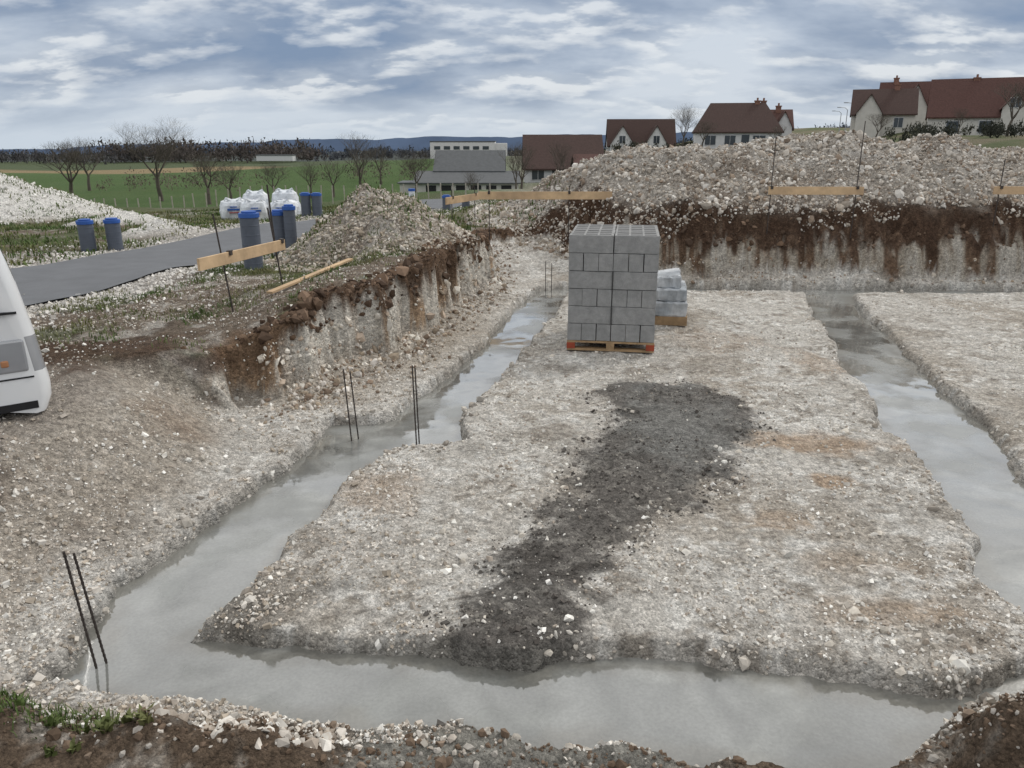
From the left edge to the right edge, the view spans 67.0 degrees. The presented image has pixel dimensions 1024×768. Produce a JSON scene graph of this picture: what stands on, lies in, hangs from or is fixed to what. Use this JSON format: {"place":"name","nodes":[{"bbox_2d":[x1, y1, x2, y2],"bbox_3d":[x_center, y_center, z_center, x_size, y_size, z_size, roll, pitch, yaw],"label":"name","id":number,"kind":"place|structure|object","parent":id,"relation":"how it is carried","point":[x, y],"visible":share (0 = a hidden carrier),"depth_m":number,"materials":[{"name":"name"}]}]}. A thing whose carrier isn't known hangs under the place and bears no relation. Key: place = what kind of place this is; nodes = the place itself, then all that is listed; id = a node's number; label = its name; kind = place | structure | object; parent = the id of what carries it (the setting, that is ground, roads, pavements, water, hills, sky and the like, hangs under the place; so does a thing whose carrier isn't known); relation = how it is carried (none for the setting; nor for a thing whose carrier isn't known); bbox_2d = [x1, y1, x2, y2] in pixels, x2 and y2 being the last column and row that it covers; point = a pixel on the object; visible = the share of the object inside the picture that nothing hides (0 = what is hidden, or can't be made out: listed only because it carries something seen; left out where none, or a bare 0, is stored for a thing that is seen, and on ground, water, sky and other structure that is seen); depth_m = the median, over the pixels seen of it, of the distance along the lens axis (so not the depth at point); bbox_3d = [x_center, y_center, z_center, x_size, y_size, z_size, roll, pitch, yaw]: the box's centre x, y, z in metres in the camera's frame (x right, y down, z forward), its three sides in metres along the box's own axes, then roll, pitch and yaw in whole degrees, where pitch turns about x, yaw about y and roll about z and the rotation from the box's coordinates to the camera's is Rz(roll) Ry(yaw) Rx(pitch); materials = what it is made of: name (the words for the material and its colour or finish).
{"place":"outdoors","nodes":[
{"label":"outdoors","id":0,"kind":"place"},
{"bbox_2d":[10,199,461,305],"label":"asphalt road","id":1,"kind":"structure","parent":0,"point":[59,280],"depth_m":11.03,"materials":[{"name":"asphalt"}]},
{"bbox_2d":[3,199,503,330],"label":"verge gravel","id":2,"kind":"structure","parent":0,"point":[152,278],"depth_m":9.69,"materials":[{"name":"gravel"}]},
{"bbox_2d":[0,172,570,266],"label":"verge grass","id":3,"kind":"structure","parent":0,"point":[204,220],"depth_m":16.59,"materials":[{"name":"plant"}]},
{"bbox_2d":[0,128,795,153],"bbox_3d":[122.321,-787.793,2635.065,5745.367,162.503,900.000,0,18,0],"label":"hills","id":4,"kind":"structure","parent":0,"point":[418,143],"depth_m":2414.74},
{"bbox_2d":[0,127,1023,767],"bbox_3d":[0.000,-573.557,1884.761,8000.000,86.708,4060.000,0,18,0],"label":"ground","id":5,"kind":"structure","parent":0,"point":[740,523],"depth_m":5.71,"materials":[{"name":"gravel"}]},
{"bbox_2d":[0,248,51,413],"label":"white van","id":6,"kind":"object","parent":5,"relation":"on","point":[25,384],"visible":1,"depth_m":5.06,"materials":[{"name":"paint"}]},
{"bbox_2d":[0,685,123,739],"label":"grass weeds","id":7,"kind":"object","parent":5,"relation":"on","point":[14,695],"depth_m":3.01,"materials":[{"name":"plant"}]},
{"bbox_2d":[28,139,102,193],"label":"bare tree","id":8,"kind":"object","parent":5,"relation":"on","point":[74,157],"visible":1,"depth_m":76.53,"materials":[{"name":"brown plant"}]},
{"bbox_2d":[0,173,133,224],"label":"white chalk heap","id":9,"kind":"object","parent":5,"relation":"on","point":[44,197],"visible":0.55,"depth_m":23.11,"materials":[{"name":"gravel"}]},
{"bbox_2d":[0,148,146,164],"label":"distant tree line","id":10,"kind":"object","parent":5,"relation":"on","point":[20,156],"visible":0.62,"depth_m":377.13,"materials":[{"name":"plant"}]},
{"bbox_2d":[57,136,105,190],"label":"bare tree","id":11,"kind":"object","parent":5,"relation":"on","point":[88,175],"visible":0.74,"depth_m":91.44,"materials":[{"name":"brown plant"}]},
{"bbox_2d":[14,692,154,757],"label":"broadleaf weeds","id":12,"kind":"object","parent":5,"relation":"on","point":[106,723],"visible":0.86,"depth_m":2.93,"materials":[{"name":"green plant"}]},
{"bbox_2d":[75,218,96,251],"bbox_3d":[-7.070,-2.466,12.853,0.262,0.545,0.262,0,18,0],"label":"capped drain riser","id":13,"kind":"object","parent":5,"relation":"on","point":[86,232],"visible":0.91,"depth_m":12.77,"materials":[{"name":"grey plastic"}]},
{"bbox_2d":[103,217,123,250],"bbox_3d":[-6.720,-2.515,13.047,0.262,0.565,0.262,0,18,0],"label":"capped drain riser","id":14,"kind":"object","parent":5,"relation":"on","point":[112,226],"visible":0.96,"depth_m":12.96,"materials":[{"name":"grey plastic"}]},
{"bbox_2d":[102,114,193,200],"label":"bare tree","id":15,"kind":"object","parent":5,"relation":"on","point":[157,174],"visible":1,"depth_m":71.49,"materials":[{"name":"brown plant"}]},
{"bbox_2d":[96,166,289,191],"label":"bare shrub row","id":16,"kind":"object","parent":5,"relation":"on","point":[145,179],"visible":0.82,"depth_m":89.33,"materials":[{"name":"plant"}]},
{"bbox_2d":[81,136,328,162],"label":"distant tree line","id":17,"kind":"object","parent":5,"relation":"on","point":[241,151],"visible":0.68,"depth_m":399.47,"materials":[{"name":"plant"}]},
{"bbox_2d":[182,149,232,204],"bbox_3d":[-23.750,-16.067,60.188,3.704,4.351,5.074,-14,22,-37],"label":"bare tree","id":18,"kind":"object","parent":5,"relation":"on","point":[205,167],"visible":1,"depth_m":59.99,"materials":[{"name":"brown plant"}]},
{"bbox_2d":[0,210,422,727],"bbox_3d":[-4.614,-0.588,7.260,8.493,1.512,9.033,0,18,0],"label":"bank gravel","id":19,"kind":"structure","parent":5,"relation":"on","point":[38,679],"depth_m":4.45,"materials":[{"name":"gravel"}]},
{"bbox_2d":[211,161,244,198],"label":"bare tree","id":20,"kind":"object","parent":5,"relation":"on","point":[232,176],"visible":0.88,"depth_m":72.48,"materials":[{"name":"brown plant"}]},
{"bbox_2d":[33,182,426,351],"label":"grass tufts","id":21,"kind":"object","parent":5,"relation":"on","point":[203,279],"visible":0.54,"depth_m":8.56,"materials":[{"name":"plant"}]},
{"bbox_2d":[219,197,242,219],"bbox_3d":[-7.946,-5.012,22.103,0.785,0.620,0.803,-6,18,-17],"label":"bulk bag","id":22,"kind":"object","parent":5,"relation":"on","point":[229,208],"visible":0.77,"depth_m":21.77,"materials":[{"name":"white plastic"}]},
{"bbox_2d":[197,208,285,311],"bbox_3d":[-2.759,-1.222,7.896,0.158,1.059,1.518,4,18,14],"label":"batter board","id":23,"kind":"object","parent":5,"relation":"on","point":[221,259],"visible":0.9,"depth_m":7.73,"materials":[{"name":"brown wood"}]},
{"bbox_2d":[238,210,262,269],"bbox_3d":[-3.420,-1.880,10.144,0.262,0.765,0.262,0,18,0],"label":"capped drain riser","id":24,"kind":"object","parent":5,"relation":"on","point":[250,228],"visible":0.81,"depth_m":10.03,"materials":[{"name":"grey plastic"}]},
{"bbox_2d":[240,198,268,219],"bbox_3d":[-7.248,-4.891,21.723,0.779,0.637,0.806,-6,19,-19],"label":"bulk bag","id":25,"kind":"object","parent":5,"relation":"on","point":[260,206],"visible":0.63,"depth_m":21.43,"materials":[{"name":"fabric"}]},
{"bbox_2d":[242,189,268,208],"bbox_3d":[-7.596,-5.361,22.939,0.781,0.794,0.806,-4,18,-14],"label":"bulk bag","id":26,"kind":"object","parent":5,"relation":"on","point":[254,195],"visible":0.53,"depth_m":22.62,"materials":[{"name":"white plastic"}]},
{"bbox_2d":[266,185,276,258],"bbox_3d":[-3.325,-2.177,10.743,0.074,1.151,0.024,0,18,0],"label":"marker stake","id":27,"kind":"object","parent":5,"relation":"on","point":[270,212],"visible":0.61,"depth_m":10.67,"materials":[{"name":"metal"}]},
{"bbox_2d":[254,162,292,189],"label":"bare tree","id":28,"kind":"object","parent":5,"relation":"on","point":[267,172],"visible":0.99,"depth_m":71.57,"materials":[{"name":"brown plant"}]},
{"bbox_2d":[256,154,295,160],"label":"distant greenhouse","id":29,"kind":"object","parent":5,"relation":"on","point":[275,157],"visible":1,"depth_m":384.09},
{"bbox_2d":[271,209,285,255],"bbox_3d":[-3.620,-2.357,12.049,0.242,0.705,0.242,0,18,0],"label":"capped drain riser","id":30,"kind":"object","parent":5,"relation":"on","point":[278,222],"visible":0.41,"depth_m":11.92,"materials":[{"name":"grey plastic"}]},
{"bbox_2d":[269,198,301,218],"bbox_3d":[-6.456,-4.971,22.013,0.779,0.601,0.807,3,18,9],"label":"bulk bag","id":31,"kind":"object","parent":5,"relation":"on","point":[276,204],"visible":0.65,"depth_m":21.75,"materials":[{"name":"white plastic"}]},
{"bbox_2d":[272,188,298,201],"bbox_3d":[-6.750,-5.403,23.026,0.777,0.835,0.800,-3,18,-10],"label":"bulk bag","id":32,"kind":"object","parent":5,"relation":"on","point":[288,194],"visible":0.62,"depth_m":22.68,"materials":[{"name":"fabric"}]},
{"bbox_2d":[282,204,296,247],"bbox_3d":[-3.420,-2.429,11.921,0.203,0.665,0.203,0,18,0],"label":"capped drain riser","id":33,"kind":"object","parent":5,"relation":"on","point":[289,219],"visible":0.91,"depth_m":11.85,"materials":[{"name":"grey plastic"}]},
{"bbox_2d":[94,183,490,207],"bbox_3d":[-13.502,-8.904,37.564,25.246,1.799,0.231,2,18,7],"label":"field fence","id":34,"kind":"object","parent":5,"relation":"on","point":[296,192],"visible":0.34,"depth_m":36.96,"materials":[{"name":"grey wood"}]},
{"bbox_2d":[299,192,310,216],"bbox_3d":[-5.550,-4.827,20.812,0.282,0.645,0.282,0,18,0],"label":"capped drain riser","id":35,"kind":"object","parent":5,"relation":"on","point":[305,203],"visible":0.95,"depth_m":20.70,"materials":[{"name":"grey plastic"}]},
{"bbox_2d":[291,160,319,197],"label":"bare tree","id":36,"kind":"object","parent":5,"relation":"on","point":[307,173],"visible":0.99,"depth_m":71.41,"materials":[{"name":"brown plant"}]},
{"bbox_2d":[266,258,352,293],"bbox_3d":[-2.260,-1.248,8.807,0.070,0.127,1.731,5,18,17],"label":"loose plank","id":37,"kind":"object","parent":5,"relation":"on","point":[291,283],"visible":0.93,"depth_m":8.66,"materials":[{"name":"brown wood"}]},
{"bbox_2d":[311,192,322,215],"bbox_3d":[-5.250,-4.822,20.813,0.282,0.645,0.282,0,18,0],"label":"capped drain riser","id":38,"kind":"object","parent":5,"relation":"on","point":[316,198],"visible":0.92,"depth_m":20.72,"materials":[{"name":"grey plastic"}]},
{"bbox_2d":[317,159,349,196],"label":"bare tree","id":39,"kind":"object","parent":5,"relation":"on","point":[329,173],"visible":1,"depth_m":73.39,"materials":[{"name":"brown plant"}]},
{"bbox_2d":[338,133,384,184],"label":"bare tree","id":40,"kind":"object","parent":5,"relation":"on","point":[364,156],"visible":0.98,"depth_m":68.86,"materials":[{"name":"brown plant"}]},
{"bbox_2d":[307,156,426,184],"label":"bare shrub row","id":41,"kind":"object","parent":5,"relation":"on","point":[370,166],"visible":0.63,"depth_m":95.50,"materials":[{"name":"plant"}]},
{"bbox_2d":[263,183,480,296],"bbox_3d":[-2.100,-2.302,11.961,3.254,1.569,4.854,0,18,0],"label":"rubble spoil heap","id":42,"kind":"object","parent":5,"relation":"on","point":[459,230],"visible":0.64,"depth_m":10.76,"materials":[{"name":"gravel"}]},
{"bbox_2d":[249,256,501,391],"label":"chalk face lumps","id":43,"kind":"object","parent":5,"relation":"on","point":[360,335],"visible":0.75,"depth_m":7.95,"materials":[{"name":"stone"}]},
{"bbox_2d":[365,144,390,184],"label":"bare tree","id":44,"kind":"object","parent":5,"relation":"on","point":[382,151],"visible":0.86,"depth_m":91.29,"materials":[{"name":"brown plant"}]},
{"bbox_2d":[383,146,437,192],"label":"bare tree","id":45,"kind":"object","parent":5,"relation":"on","point":[425,157],"visible":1,"depth_m":67.60,"materials":[{"name":"brown plant"}]},
{"bbox_2d":[314,147,519,160],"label":"distant tree line","id":46,"kind":"object","parent":5,"relation":"on","point":[340,154],"visible":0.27,"depth_m":526.73,"materials":[{"name":"plant"}]},
{"bbox_2d":[6,122,849,156],"bbox_3d":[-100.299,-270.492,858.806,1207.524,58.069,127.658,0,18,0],"label":"distant woodland","id":47,"kind":"object","parent":5,"relation":"on","point":[425,149],"visible":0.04,"depth_m":836.56,"materials":[{"name":"plant"}]},
{"bbox_2d":[442,195,450,209],"bbox_3d":[-1.900,-5.266,22.456,0.262,0.445,0.262,0,18,0],"label":"capped drain riser","id":48,"kind":"object","parent":5,"relation":"on","point":[448,206],"visible":0.7,"depth_m":22.38,"materials":[{"name":"grey plastic"}]},
{"bbox_2d":[397,150,520,193],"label":"farm barn","id":49,"kind":"structure","parent":5,"relation":"on","point":[450,167],"depth_m":73.92,"materials":[{"name":"metal"}]},
{"bbox_2d":[445,187,478,219],"bbox_3d":[-1.020,-3.656,16.148,0.065,0.838,1.523,7,19,22],"label":"batter board","id":50,"kind":"object","parent":5,"relation":"on","point":[451,200],"visible":0.79,"depth_m":15.99,"materials":[{"name":"brown wood"}]},
{"bbox_2d":[430,142,506,158],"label":"walls","id":51,"kind":"structure","parent":5,"relation":"on","point":[495,146],"depth_m":286.68,"materials":[{"name":"paint"}]},
{"bbox_2d":[434,146,488,149],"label":"windows","id":52,"kind":"structure","parent":51,"relation":"attached to","point":[458,147],"depth_m":286.80,"materials":[{"name":"grey glass"}]},
{"bbox_2d":[463,171,483,189],"bbox_3d":[-3.330,-16.435,64.056,1.702,2.678,2.058,15,23,40],"label":"bare tree","id":53,"kind":"object","parent":5,"relation":"on","point":[471,179],"visible":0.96,"depth_m":63.85,"materials":[{"name":"brown plant"}]},
{"bbox_2d":[0,188,1023,758],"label":"gravel stones","id":54,"kind":"object","parent":5,"relation":"on","point":[398,734],"visible":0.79,"depth_m":4.27,"materials":[{"name":"gravel"}]},
{"bbox_2d":[0,692,1023,767],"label":"foreground clods","id":55,"kind":"object","parent":5,"relation":"on","point":[53,734],"visible":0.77,"depth_m":2.99,"materials":[{"name":"soil"}]},
{"bbox_2d":[0,198,1023,700],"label":"chalk fragments","id":56,"kind":"object","parent":5,"relation":"on","point":[954,660],"visible":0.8,"depth_m":4.68,"materials":[{"name":"stone"}]},
{"bbox_2d":[497,141,527,188],"bbox_3d":[0.218,-16.540,59.718,2.304,4.532,2.786,8,19,24],"label":"bare tree","id":57,"kind":"object","parent":5,"relation":"on","point":[515,160],"visible":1,"depth_m":59.49,"materials":[{"name":"brown plant"}]},
{"bbox_2d":[510,143,538,188],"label":"bare tree","id":58,"kind":"object","parent":5,"relation":"on","point":[530,150],"visible":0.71,"depth_m":65.43,"materials":[{"name":"brown plant"}]},
{"bbox_2d":[51,288,1023,767],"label":"wet concrete footing","id":59,"kind":"object","parent":5,"relation":"on","point":[687,712],"visible":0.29,"depth_m":3.68,"materials":[{"name":"concrete"}]},
{"bbox_2d":[62,551,107,668],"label":"rebar starter bars","id":60,"kind":"object","parent":59,"relation":"on","point":[80,609],"visible":0.92,"depth_m":3.58,"materials":[{"name":"metal"}]},
{"bbox_2d":[343,369,358,440],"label":"rebar starter bars","id":61,"kind":"object","parent":59,"relation":"on","point":[353,404],"visible":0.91,"depth_m":6.34,"materials":[{"name":"metal"}]},
{"bbox_2d":[411,365,419,444],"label":"rebar starter bars","id":62,"kind":"object","parent":59,"relation":"on","point":[416,405],"visible":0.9,"depth_m":6.24,"materials":[{"name":"metal"}]},
{"bbox_2d":[524,170,550,182],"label":"walls","id":63,"kind":"structure","parent":5,"relation":"on","point":[527,178],"depth_m":77.34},
{"bbox_2d":[532,170,562,179],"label":"windows and doors","id":64,"kind":"structure","parent":63,"relation":"attached to","point":[537,174],"depth_m":77.20,"materials":[{"name":"grey glass"}]},
{"bbox_2d":[522,135,603,169],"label":"roof","id":65,"kind":"structure","parent":63,"relation":"on","point":[585,144],"depth_m":78.71,"materials":[{"name":"brown tile"}]},
{"bbox_2d":[478,186,611,241],"bbox_3d":[0.610,-3.055,14.345,2.460,1.200,0.070,0,18,0],"label":"batter board","id":66,"kind":"object","parent":5,"relation":"on","point":[569,195],"visible":0.8,"depth_m":14.20,"materials":[{"name":"brown wood"}]},
{"bbox_2d":[544,142,577,170],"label":"bare tree","id":67,"kind":"object","parent":5,"relation":"on","point":[560,158],"visible":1,"depth_m":67.07,"materials":[{"name":"brown plant"}]},
{"bbox_2d":[102,277,1020,767],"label":"trench edge rubble","id":68,"kind":"object","parent":5,"relation":"on","point":[744,659],"visible":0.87,"depth_m":3.81,"materials":[{"name":"stone"}]},
{"bbox_2d":[133,699,992,757],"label":"foreground chalk pieces","id":69,"kind":"object","parent":5,"relation":"on","point":[325,743],"visible":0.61,"depth_m":3.01,"materials":[{"name":"stone"}]},
{"bbox_2d":[570,154,597,166],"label":"roof","id":70,"kind":"structure","parent":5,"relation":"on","point":[581,157],"depth_m":72.46,"materials":[{"name":"red tile"}]},
{"bbox_2d":[413,379,775,725],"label":"damp spoil clods","id":71,"kind":"object","parent":5,"relation":"on","point":[516,629],"visible":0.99,"depth_m":5.07,"materials":[{"name":"soil"}]},
{"bbox_2d":[181,203,1019,348],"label":"topsoil clods","id":72,"kind":"object","parent":5,"relation":"on","point":[305,311],"visible":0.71,"depth_m":8.58,"materials":[{"name":"soil"}]},
{"bbox_2d":[567,224,659,352],"bbox_3d":[1.185,-1.152,9.034,0.976,1.290,1.165,3,18,8],"label":"pallet of concrete blocks","id":73,"kind":"object","parent":5,"relation":"on","point":[612,280],"visible":1,"depth_m":8.50,"materials":[{"name":"grey concrete"}]},
{"bbox_2d":[237,240,1023,423],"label":"fallen clods","id":74,"kind":"object","parent":5,"relation":"on","point":[394,357],"visible":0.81,"depth_m":8.42,"materials":[{"name":"soil"}]},
{"bbox_2d":[606,127,668,150],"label":"walls","id":75,"kind":"structure","parent":5,"relation":"on","point":[622,131],"depth_m":132.37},
{"bbox_2d":[605,119,675,146],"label":"roof","id":76,"kind":"structure","parent":75,"relation":"on","point":[639,131],"depth_m":135.21,"materials":[{"name":"brown tile"}]},
{"bbox_2d":[604,137,692,153],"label":"garden hedge","id":77,"kind":"object","parent":5,"relation":"on","point":[617,147],"visible":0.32,"depth_m":113.03,"materials":[{"name":"plant"}]},
{"bbox_2d":[655,268,687,325],"bbox_3d":[1.994,-1.177,10.206,0.620,0.633,0.796,3,18,10],"label":"shrink wrapped pallet","id":78,"kind":"object","parent":5,"relation":"on","point":[671,302],"visible":0.56,"depth_m":9.86,"materials":[{"name":"white plastic"}]},
{"bbox_2d":[670,103,704,146],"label":"bare tree","id":79,"kind":"object","parent":5,"relation":"on","point":[685,121],"visible":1,"depth_m":94.54,"materials":[{"name":"grey plant"}]},
{"bbox_2d":[691,120,719,146],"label":"bare tree","id":80,"kind":"object","parent":5,"relation":"on","point":[704,137],"visible":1,"depth_m":99.62,"materials":[{"name":"brown plant"}]},
{"bbox_2d":[692,98,783,148],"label":"villa","id":81,"kind":"object","parent":5,"relation":"on","point":[742,122],"visible":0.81,"depth_m":105.47,"materials":[{"name":"brown tile"},{"name":"plaster"},{"name":"glass"}]},
{"bbox_2d":[705,135,765,144],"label":"windows and doors","id":82,"kind":"structure","parent":81,"relation":"in","point":[745,138],"depth_m":105.03,"materials":[{"name":"black glass"}]},
{"bbox_2d":[464,130,1023,259],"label":"rubble spoil heap","id":83,"kind":"object","parent":5,"relation":"on","point":[920,199],"visible":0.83,"depth_m":14.25,"materials":[{"name":"gravel"}]},
{"bbox_2d":[768,125,786,138],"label":"bare tree","id":84,"kind":"object","parent":5,"relation":"on","point":[780,129],"visible":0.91,"depth_m":90.27,"materials":[{"name":"brown plant"}]},
{"bbox_2d":[779,112,791,136],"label":"walls","id":85,"kind":"structure","parent":5,"relation":"on","point":[784,122],"depth_m":106.35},
{"bbox_2d":[771,109,793,130],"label":"roof","id":86,"kind":"structure","parent":85,"relation":"on","point":[779,116],"depth_m":108.58,"materials":[{"name":"red tile"}]},
{"bbox_2d":[766,121,865,237],"bbox_3d":[5.110,-3.338,12.972,1.581,2.035,0.071,1,18,2],"label":"batter board","id":87,"kind":"object","parent":5,"relation":"on","point":[855,190],"visible":0.94,"depth_m":12.99,"materials":[{"name":"brown wood"}]},
{"bbox_2d":[868,113,893,136],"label":"bare tree","id":88,"kind":"object","parent":5,"relation":"on","point":[881,123],"visible":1,"depth_m":94.55,"materials":[{"name":"brown plant"}]},
{"bbox_2d":[849,95,915,137],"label":"walls","id":89,"kind":"structure","parent":5,"relation":"on","point":[869,107],"depth_m":105.75,"materials":[{"name":"paint"}]},
{"bbox_2d":[850,88,918,116],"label":"roof","id":90,"kind":"structure","parent":89,"relation":"on","point":[902,101],"depth_m":106.74,"materials":[{"name":"brown tile"}]},
{"bbox_2d":[892,117,903,127],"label":"frames","id":91,"kind":"structure","parent":89,"relation":"attached to","point":[898,122],"depth_m":105.31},
{"bbox_2d":[893,118,902,126],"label":"windows and doors","id":92,"kind":"structure","parent":91,"relation":"attached to","point":[899,124],"depth_m":105.33,"materials":[{"name":"grey glass"}]},
{"bbox_2d":[914,85,926,127],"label":"walls","id":93,"kind":"structure","parent":5,"relation":"on","point":[922,110],"depth_m":113.46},
{"bbox_2d":[879,81,930,104],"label":"roof","id":94,"kind":"structure","parent":93,"relation":"on","point":[924,86],"depth_m":116.66,"materials":[{"name":"red tile"}]},
{"bbox_2d":[884,119,1023,142],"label":"garden hedge","id":95,"kind":"object","parent":5,"relation":"on","point":[995,130],"visible":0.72,"depth_m":68.25,"materials":[{"name":"plant"}]},
{"bbox_2d":[952,108,971,134],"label":"bare tree","id":96,"kind":"object","parent":5,"relation":"on","point":[961,118],"visible":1,"depth_m":83.33,"materials":[{"name":"brown plant"}]},
{"bbox_2d":[926,94,1023,135],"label":"walls","id":97,"kind":"structure","parent":5,"relation":"on","point":[1005,115],"depth_m":90.88,"materials":[{"name":"paint"}]},
{"bbox_2d":[925,77,1023,119],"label":"roof","id":98,"kind":"structure","parent":97,"relation":"on","point":[976,98],"depth_m":92.40,"materials":[{"name":"red tile"}]},
{"bbox_2d":[945,99,1021,132],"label":"frames","id":99,"kind":"structure","parent":97,"relation":"attached to","point":[988,120],"depth_m":90.60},
{"bbox_2d":[946,98,1020,132],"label":"windows and doors","id":100,"kind":"structure","parent":99,"relation":"attached to","point":[954,122],"depth_m":91.04,"materials":[{"name":"black glass"}]},
{"bbox_2d":[992,80,1023,136],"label":"bare tree","id":101,"kind":"object","parent":5,"relation":"on","point":[1011,104],"visible":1,"depth_m":75.09,"materials":[{"name":"brown plant"}]},
{"bbox_2d":[992,159,1023,226],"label":"batter board","id":102,"kind":"object","parent":5,"relation":"on","point":[1000,189],"visible":0.9,"depth_m":12.91,"materials":[{"name":"brown wood"}]},
{"bbox_2d":[0,0,1023,148],"label":"sky","id":103,"kind":"structure","parent":0,"point":[235,70],"materials":[{"name":"grey"}]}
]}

